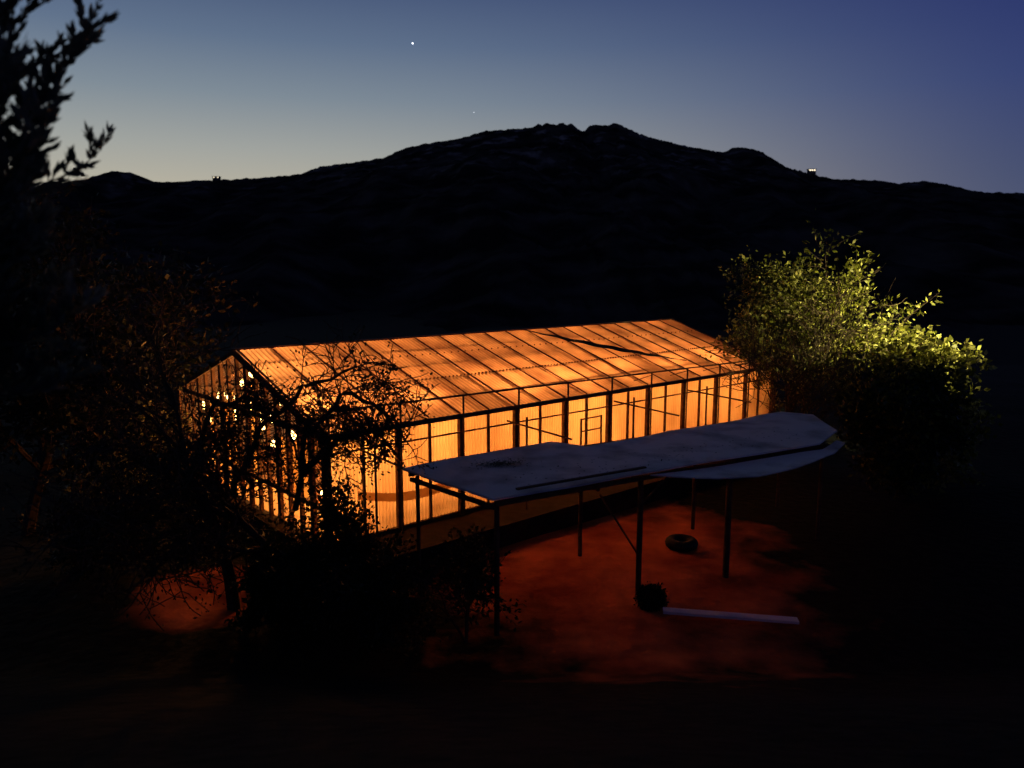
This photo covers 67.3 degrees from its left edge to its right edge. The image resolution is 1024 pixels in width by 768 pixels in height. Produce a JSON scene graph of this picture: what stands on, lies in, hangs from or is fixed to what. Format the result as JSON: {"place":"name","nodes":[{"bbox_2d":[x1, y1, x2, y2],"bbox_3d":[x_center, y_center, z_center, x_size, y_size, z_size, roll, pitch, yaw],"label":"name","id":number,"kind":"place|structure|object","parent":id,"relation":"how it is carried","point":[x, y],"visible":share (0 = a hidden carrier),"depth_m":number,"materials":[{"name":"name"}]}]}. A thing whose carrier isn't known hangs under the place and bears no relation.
{"place":"outdoors","nodes":[
{"label":"outdoors","id":0,"kind":"place"},
{"bbox_2d":[212,176,220,180],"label":"hill house","id":1,"kind":"structure","parent":0,"point":[216,178],"depth_m":1435.88,"materials":[{"name":"white"}]},
{"bbox_2d":[0,310,1023,767],"bbox_3d":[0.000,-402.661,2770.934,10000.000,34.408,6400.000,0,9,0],"label":"ground","id":2,"kind":"structure","parent":0,"point":[900,644],"depth_m":16.30,"materials":[{"name":"soil"}]},
{"bbox_2d":[0,0,120,398],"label":"pine tree","id":3,"kind":"object","parent":2,"relation":"on","point":[21,230],"visible":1,"depth_m":6.59,"materials":[{"name":"green plant"}]},
{"bbox_2d":[0,162,221,472],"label":"oak tree","id":4,"kind":"object","parent":2,"relation":"on","point":[84,235],"visible":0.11,"depth_m":30.55,"materials":[{"name":"green plant"}]},
{"bbox_2d":[54,401,191,502],"bbox_3d":[-12.932,2.702,26.933,3.689,5.034,4.686,6,10,34],"label":"shrub","id":5,"kind":"object","parent":2,"relation":"on","point":[144,477],"visible":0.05,"depth_m":26.09,"materials":[{"name":"green plant"}]},
{"bbox_2d":[0,188,258,535],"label":"oak tree","id":6,"kind":"object","parent":2,"relation":"on","point":[35,407],"visible":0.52,"depth_m":21.82,"materials":[{"name":"green plant"}]},
{"bbox_2d":[0,248,432,624],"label":"oak tree","id":7,"kind":"object","parent":2,"relation":"on","point":[257,403],"visible":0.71,"depth_m":17.11,"materials":[{"name":"green plant"}]},
{"bbox_2d":[0,328,446,631],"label":"oak tree","id":8,"kind":"object","parent":2,"relation":"on","point":[194,534],"visible":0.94,"depth_m":16.07,"materials":[{"name":"green plant"}]},
{"bbox_2d":[224,532,332,645],"bbox_3d":[-5.209,4.564,17.378,2.318,2.366,2.890,0,9,0],"label":"shrub","id":9,"kind":"object","parent":2,"relation":"on","point":[281,581],"visible":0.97,"depth_m":16.73,"materials":[{"name":"green plant"}]},
{"bbox_2d":[258,468,416,611],"bbox_3d":[-4.249,4.214,18.796,3.950,4.076,3.370,8,11,41],"label":"shrub","id":10,"kind":"object","parent":2,"relation":"on","point":[352,540],"visible":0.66,"depth_m":18.66,"materials":[{"name":"green plant"}]},
{"bbox_2d":[297,524,434,662],"bbox_3d":[-3.019,4.333,15.943,2.656,2.495,2.552,0,9,0],"label":"shrub","id":11,"kind":"object","parent":2,"relation":"on","point":[392,594],"visible":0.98,"depth_m":15.66,"materials":[{"name":"green plant"}]},
{"bbox_2d":[383,524,526,664],"bbox_3d":[-1.395,4.443,16.639,3.067,2.862,2.836,-5,10,-28],"label":"shrub","id":12,"kind":"object","parent":2,"relation":"on","point":[468,584],"visible":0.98,"depth_m":16.44,"materials":[{"name":"green plant"}]},
{"bbox_2d":[173,318,776,585],"bbox_3d":[0.549,1.018,30.337,22.600,6.155,14.201,-7,11,-41],"label":"greenhouse","id":13,"kind":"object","parent":2,"relation":"on","point":[580,384],"visible":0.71,"depth_m":25.49,"materials":[{"name":"glass"}]},
{"bbox_2d":[580,415,601,444],"bbox_3d":[2.705,2.228,26.352,1.050,2.250,0.050,-7,11,-41],"label":"door","id":14,"kind":"structure","parent":13,"relation":"in","point":[600,416],"depth_m":26.20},
{"bbox_2d":[403,412,844,635],"bbox_3d":[4.495,3.339,20.816,14.324,3.400,5.102,-5,10,-29],"label":"shelter","id":15,"kind":"object","parent":2,"relation":"on","point":[805,433],"visible":0.97,"depth_m":19.60,"materials":[{"name":"metal"}]},
{"bbox_2d":[470,431,789,484],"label":"fallen leaves","id":16,"kind":"object","parent":15,"relation":"on","point":[499,463],"visible":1,"depth_m":19.00,"materials":[{"name":"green plant"}]},
{"bbox_2d":[633,581,669,611],"bbox_3d":[3.323,5.115,18.349,0.870,0.796,0.761,4,9,24],"label":"shrub","id":17,"kind":"object","parent":2,"relation":"on","point":[650,596],"visible":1,"depth_m":18.21,"materials":[{"name":"green plant"}]},
{"bbox_2d":[665,534,697,551],"bbox_3d":[4.900,4.592,22.231,0.940,0.300,0.940,0,9,0],"label":"tyre","id":18,"kind":"object","parent":2,"relation":"on","point":[681,542],"visible":1,"depth_m":21.95,"materials":[{"name":"rubber"}]},
{"bbox_2d":[663,607,798,623],"bbox_3d":[4.965,5.279,17.531,2.998,0.120,0.240,1,9,8],"label":"white board","id":19,"kind":"object","parent":2,"relation":"on","point":[732,615],"visible":1,"depth_m":17.48,"materials":[{"name":"white wood"}]},
{"bbox_2d":[717,256,907,437],"bbox_3d":[11.685,-0.943,30.966,7.599,8.686,7.204,0,9,0],"label":"leafy tree","id":20,"kind":"object","parent":2,"relation":"on","point":[789,392],"visible":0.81,"depth_m":30.54,"materials":[{"name":"green plant"}]},
{"bbox_2d":[699,208,942,413],"bbox_3d":[13.228,-2.087,33.179,9.252,10.751,8.788,5,10,28],"label":"pepper tree","id":21,"kind":"object","parent":2,"relation":"on","point":[767,285],"visible":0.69,"depth_m":32.12,"materials":[{"name":"green plant"}]},
{"bbox_2d":[831,352,981,498],"bbox_3d":[13.667,1.609,26.734,4.886,5.314,5.172,0,9,0],"label":"citrus tree","id":22,"kind":"object","parent":2,"relation":"on","point":[897,415],"visible":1,"depth_m":25.93,"materials":[{"name":"green plant"}]},
{"bbox_2d":[827,325,1002,493],"bbox_3d":[15.340,0.874,29.414,5.644,6.480,5.968,8,12,44],"label":"citrus tree","id":23,"kind":"object","parent":2,"relation":"on","point":[925,354],"visible":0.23,"depth_m":28.04,"materials":[{"name":"green plant"}]},
{"bbox_2d":[0,123,1023,331],"bbox_3d":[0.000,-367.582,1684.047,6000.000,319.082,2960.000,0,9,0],"label":"mountain","id":24,"kind":"structure","parent":0,"point":[544,225],"depth_m":774.23,"materials":[{"name":"black stone"}]},
{"bbox_2d":[806,169,815,173],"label":"hill house","id":25,"kind":"structure","parent":24,"relation":"on","point":[811,171],"depth_m":1434.12,"materials":[{"name":"white"}]},
{"bbox_2d":[2,0,1023,192],"label":"sky","id":26,"kind":"structure","parent":0,"point":[894,91],"materials":[{"name":"blue"}]}
]}

